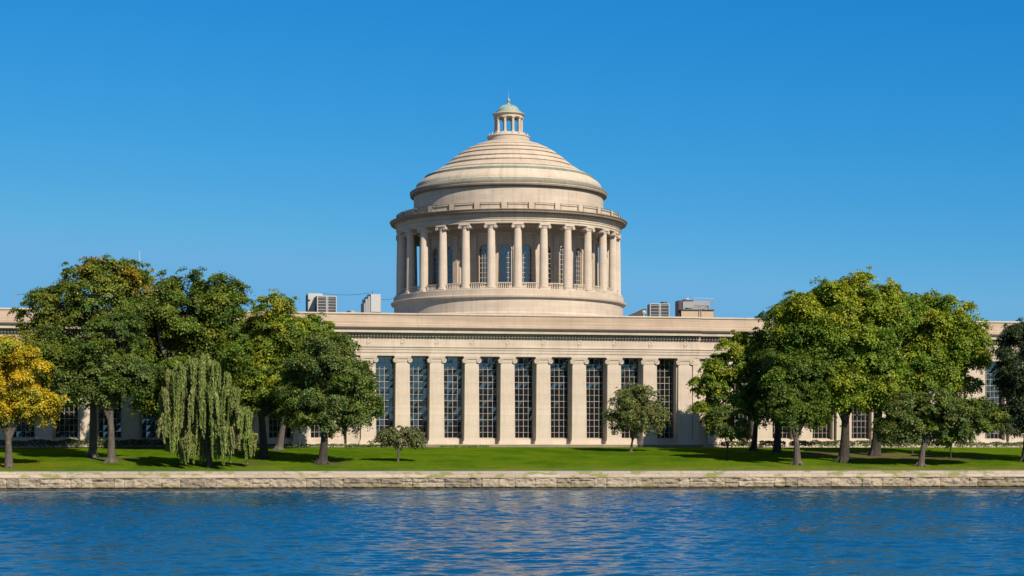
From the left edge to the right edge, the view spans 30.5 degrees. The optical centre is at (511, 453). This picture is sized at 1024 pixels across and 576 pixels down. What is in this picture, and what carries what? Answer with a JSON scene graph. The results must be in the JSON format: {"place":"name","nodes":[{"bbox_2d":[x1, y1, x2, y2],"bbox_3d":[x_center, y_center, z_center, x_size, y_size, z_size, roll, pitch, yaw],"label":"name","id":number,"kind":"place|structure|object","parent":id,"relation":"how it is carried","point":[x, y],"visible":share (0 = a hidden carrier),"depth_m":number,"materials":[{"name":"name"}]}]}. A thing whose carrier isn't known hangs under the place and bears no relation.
{"place":"outdoors","nodes":[
{"label":"outdoors","id":0,"kind":"place"},
{"bbox_2d":[0,489,1023,575],"bbox_3d":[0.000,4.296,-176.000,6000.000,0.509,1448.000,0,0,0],"label":"water","id":1,"kind":"structure","parent":0,"point":[778,532],"depth_m":98.53,"materials":[{"name":"blue liquid"}]},
{"bbox_2d":[0,471,1023,490],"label":"river wall","id":2,"kind":"structure","parent":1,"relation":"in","point":[317,480],"depth_m":215.90,"materials":[{"name":"stone"}]},
{"bbox_2d":[0,447,1023,470],"bbox_3d":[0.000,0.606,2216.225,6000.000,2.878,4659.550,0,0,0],"label":"lawn","id":3,"kind":"structure","parent":0,"point":[498,458],"depth_m":229.90,"materials":[{"name":"green plant"}]},
{"bbox_2d":[0,333,69,467],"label":"yellow tree","id":4,"kind":"object","parent":3,"relation":"on","point":[24,398],"visible":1,"depth_m":213.02,"materials":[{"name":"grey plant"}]},
{"bbox_2d":[7,253,155,457],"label":"tall tree","id":5,"kind":"object","parent":3,"relation":"on","point":[116,284],"visible":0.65,"depth_m":226.06,"materials":[{"name":"green plant"}]},
{"bbox_2d":[0,439,165,446],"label":"hedge","id":6,"kind":"object","parent":3,"relation":"on","point":[70,442],"visible":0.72,"depth_m":244.74,"materials":[{"name":"green plant"}]},
{"bbox_2d":[48,308,166,462],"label":"broad tree","id":7,"kind":"object","parent":3,"relation":"on","point":[108,387],"visible":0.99,"depth_m":219.89,"materials":[{"name":"green plant"}]},
{"bbox_2d":[119,266,255,451],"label":"round topped tree","id":8,"kind":"object","parent":3,"relation":"on","point":[207,325],"visible":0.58,"depth_m":237.25,"materials":[{"name":"green plant"}]},
{"bbox_2d":[156,353,257,467],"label":"weeping willow","id":9,"kind":"object","parent":3,"relation":"on","point":[185,404],"visible":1,"depth_m":214.94,"materials":[{"name":"green plant"}]},
{"bbox_2d":[215,288,321,458],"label":"yellow green tree","id":10,"kind":"object","parent":3,"relation":"on","point":[269,349],"visible":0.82,"depth_m":226.86,"materials":[{"name":"green plant"}]},
{"bbox_2d":[197,443,395,447],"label":"hedge","id":11,"kind":"object","parent":3,"relation":"on","point":[330,445],"visible":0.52,"depth_m":250.71,"materials":[{"name":"green plant"}]},
{"bbox_2d":[273,311,344,449],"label":"hidden tree","id":12,"kind":"object","parent":3,"relation":"on","point":[281,434],"visible":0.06,"depth_m":242.52,"materials":[{"name":"green plant"}]},
{"bbox_2d":[272,331,386,464],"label":"rounded tree","id":13,"kind":"object","parent":3,"relation":"on","point":[322,396],"visible":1,"depth_m":219.77,"materials":[{"name":"green plant"}]},
{"bbox_2d":[367,425,427,461],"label":"spreading tree","id":14,"kind":"object","parent":3,"relation":"on","point":[393,436],"visible":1,"depth_m":224.50,"materials":[{"name":"green plant"}]},
{"bbox_2d":[440,445,489,446],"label":"hedge","id":15,"kind":"object","parent":3,"relation":"on","point":[464,446],"visible":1,"depth_m":253.98,"materials":[{"name":"green plant"}]},
{"bbox_2d":[0,91,1023,447],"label":"domed building","id":16,"kind":"structure","parent":3,"relation":"on","point":[506,323],"depth_m":261.32,"materials":[{"name":"stone"}]},
{"bbox_2d":[12,357,33,438],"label":"window","id":17,"kind":"structure","parent":16,"relation":"in","point":[23,431],"depth_m":247.69,"materials":[{"name":"glass"}]},
{"bbox_2d":[55,361,77,438],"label":"window","id":18,"kind":"structure","parent":16,"relation":"in","point":[67,428],"depth_m":248.66,"materials":[{"name":"glass"}]},
{"bbox_2d":[98,394,120,438],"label":"window","id":19,"kind":"structure","parent":16,"relation":"in","point":[103,425],"depth_m":249.63,"materials":[{"name":"black glass"}]},
{"bbox_2d":[141,407,162,438],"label":"window","id":20,"kind":"structure","parent":16,"relation":"in","point":[149,426],"depth_m":250.55,"materials":[{"name":"black glass"}]},
{"bbox_2d":[269,412,290,438],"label":"window","id":21,"kind":"structure","parent":16,"relation":"in","point":[273,430],"depth_m":253.44,"materials":[{"name":"black glass"}]},
{"bbox_2d":[306,293,336,311],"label":"air handling unit","id":22,"kind":"object","parent":16,"relation":"on","point":[318,302],"visible":0.63,"depth_m":265.05,"materials":[{"name":"metal"}]},
{"bbox_2d":[311,423,332,438],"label":"window","id":23,"kind":"structure","parent":16,"relation":"in","point":[314,434],"depth_m":254.43,"materials":[{"name":"glass"}]},
{"bbox_2d":[361,291,380,312],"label":"cooling unit","id":24,"kind":"object","parent":16,"relation":"on","point":[371,303],"visible":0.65,"depth_m":265.41,"materials":[{"name":"metal"}]},
{"bbox_2d":[376,356,393,436],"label":"window","id":25,"kind":"structure","parent":16,"relation":"in","point":[384,366],"depth_m":255.80,"materials":[{"name":"glass"}]},
{"bbox_2d":[410,356,427,439],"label":"window","id":26,"kind":"structure","parent":16,"relation":"in","point":[419,366],"depth_m":256.55,"materials":[{"name":"glass"}]},
{"bbox_2d":[430,249,437,287],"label":"arched window","id":27,"kind":"structure","parent":16,"relation":"in","point":[435,251],"depth_m":282.80,"materials":[{"name":"glass"}]},
{"bbox_2d":[447,247,451,285],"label":"arched window","id":28,"kind":"structure","parent":16,"relation":"in","point":[449,251],"depth_m":280.26,"materials":[{"name":"blue glass"}]},
{"bbox_2d":[444,357,462,439],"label":"window","id":29,"kind":"structure","parent":16,"relation":"in","point":[453,365],"depth_m":257.37,"materials":[{"name":"glass"}]},
{"bbox_2d":[477,245,486,283],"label":"arched window","id":30,"kind":"structure","parent":16,"relation":"in","point":[483,249],"depth_m":277.46,"materials":[{"name":"blue glass"}]},
{"bbox_2d":[479,357,497,439],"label":"window","id":31,"kind":"structure","parent":16,"relation":"in","point":[488,366],"depth_m":258.25,"materials":[{"name":"glass"}]},
{"bbox_2d":[498,244,511,283],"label":"arched window","id":32,"kind":"structure","parent":16,"relation":"in","point":[505,250],"depth_m":276.92,"materials":[{"name":"blue glass"}]},
{"bbox_2d":[515,357,532,439],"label":"window","id":33,"kind":"structure","parent":16,"relation":"in","point":[524,365],"depth_m":259.07,"materials":[{"name":"glass"}]},
{"bbox_2d":[522,244,533,283],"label":"arched window","id":34,"kind":"structure","parent":16,"relation":"in","point":[526,249],"depth_m":277.19,"materials":[{"name":"blue glass"}]},
{"bbox_2d":[548,246,551,284],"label":"arched window","id":35,"kind":"structure","parent":16,"relation":"in","point":[549,251],"depth_m":278.41,"materials":[{"name":"brown metal"}]},
{"bbox_2d":[550,358,568,439],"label":"window","id":36,"kind":"structure","parent":16,"relation":"in","point":[559,367],"depth_m":260.02,"materials":[{"name":"glass"}]},
{"bbox_2d":[560,246,563,284],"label":"arched window","id":37,"kind":"structure","parent":16,"relation":"in","point":[561,249],"depth_m":279.57,"materials":[{"name":"brown metal"}]},
{"bbox_2d":[575,248,580,286],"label":"arched window","id":38,"kind":"structure","parent":16,"relation":"in","point":[577,253],"depth_m":282.04,"materials":[{"name":"brown metal"}]},
{"bbox_2d":[586,358,603,439],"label":"window","id":39,"kind":"structure","parent":16,"relation":"in","point":[595,367],"depth_m":260.91,"materials":[{"name":"glass"}]},
{"bbox_2d":[621,358,638,439],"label":"window","id":40,"kind":"structure","parent":16,"relation":"in","point":[630,367],"depth_m":261.74,"materials":[{"name":"glass"}]},
{"bbox_2d":[628,309,645,315],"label":"roof hatch","id":41,"kind":"object","parent":16,"relation":"on","point":[638,313],"visible":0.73,"depth_m":269.00,"materials":[{"name":"metal"}]},
{"bbox_2d":[647,302,668,316],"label":"air handling unit","id":42,"kind":"object","parent":16,"relation":"on","point":[658,309],"visible":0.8,"depth_m":270.79,"materials":[{"name":"metal"}]},
{"bbox_2d":[657,359,674,439],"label":"window","id":43,"kind":"structure","parent":16,"relation":"in","point":[665,369],"depth_m":262.70,"materials":[{"name":"glass"}]},
{"bbox_2d":[675,298,714,316],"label":"rooftop plant","id":44,"kind":"object","parent":16,"relation":"on","point":[687,307],"visible":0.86,"depth_m":271.77,"materials":[{"name":"metal"}]},
{"bbox_2d":[733,361,751,439],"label":"window","id":45,"kind":"structure","parent":16,"relation":"in","point":[744,416],"depth_m":265.02,"materials":[{"name":"black glass"}]},
{"bbox_2d":[773,421,791,439],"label":"window","id":46,"kind":"structure","parent":16,"relation":"in","point":[784,436],"depth_m":266.02,"materials":[{"name":"brown metal"}]},
{"bbox_2d":[813,412,830,439],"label":"window","id":47,"kind":"structure","parent":16,"relation":"in","point":[824,434],"depth_m":267.03,"materials":[{"name":"black glass"}]},
{"bbox_2d":[852,405,869,439],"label":"window","id":48,"kind":"structure","parent":16,"relation":"in","point":[860,425],"depth_m":268.01,"materials":[{"name":"black glass"}]},
{"bbox_2d":[985,362,1002,439],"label":"window","id":49,"kind":"structure","parent":16,"relation":"in","point":[989,389],"depth_m":271.57,"materials":[{"name":"brown metal"}]},
{"bbox_2d":[602,380,672,451],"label":"young tree","id":50,"kind":"object","parent":3,"relation":"on","point":[627,399],"visible":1,"depth_m":242.57,"materials":[{"name":"green plant"}]},
{"bbox_2d":[701,404,753,459],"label":"sapling","id":51,"kind":"object","parent":3,"relation":"on","point":[721,419],"visible":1,"depth_m":231.73,"materials":[{"name":"green plant"}]},
{"bbox_2d":[683,326,782,450],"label":"leaning tree","id":52,"kind":"object","parent":3,"relation":"on","point":[717,377],"visible":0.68,"depth_m":248.01,"materials":[{"name":"green plant"}]},
{"bbox_2d":[719,440,750,446],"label":"hedge","id":53,"kind":"object","parent":3,"relation":"on","point":[736,444],"visible":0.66,"depth_m":260.36,"materials":[{"name":"green plant"}]},
{"bbox_2d":[740,290,794,452],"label":"shaded tree","id":54,"kind":"object","parent":3,"relation":"on","point":[762,358],"visible":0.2,"depth_m":244.74,"materials":[{"name":"green plant"}]},
{"bbox_2d":[758,440,785,446],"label":"hedge","id":55,"kind":"object","parent":3,"relation":"on","point":[765,443],"visible":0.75,"depth_m":261.19,"materials":[{"name":"green plant"}]},
{"bbox_2d":[754,349,837,464],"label":"dark maple","id":56,"kind":"object","parent":3,"relation":"on","point":[795,401],"visible":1,"depth_m":225.53,"materials":[{"name":"green plant"}]},
{"bbox_2d":[763,265,918,462],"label":"great tree","id":57,"kind":"object","parent":3,"relation":"on","point":[838,321],"visible":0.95,"depth_m":228.16,"materials":[{"name":"green plant"}]},
{"bbox_2d":[788,439,952,446],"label":"hedge","id":58,"kind":"object","parent":3,"relation":"on","point":[827,443],"visible":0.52,"depth_m":263.13,"materials":[{"name":"green plant"}]},
{"bbox_2d":[865,288,996,455],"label":"wide tree","id":59,"kind":"object","parent":3,"relation":"on","point":[946,345],"visible":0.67,"depth_m":238.41,"materials":[{"name":"green plant"}]},
{"bbox_2d":[868,386,1013,466],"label":"dark tree","id":60,"kind":"object","parent":3,"relation":"on","point":[915,421],"visible":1,"depth_m":225.60,"materials":[{"name":"green plant"}]},
{"bbox_2d":[945,428,959,457],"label":"sapling","id":61,"kind":"object","parent":3,"relation":"on","point":[951,446],"visible":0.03,"depth_m":237.37,"materials":[{"name":"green plant"}]},
{"bbox_2d":[954,441,1022,446],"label":"hedge","id":62,"kind":"object","parent":3,"relation":"on","point":[1002,444],"visible":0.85,"depth_m":267.07,"materials":[{"name":"green plant"}]},
{"bbox_2d":[988,317,1023,461],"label":"edge tree","id":63,"kind":"object","parent":3,"relation":"on","point":[1009,375],"visible":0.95,"depth_m":232.38,"materials":[{"name":"green plant"}]}
]}

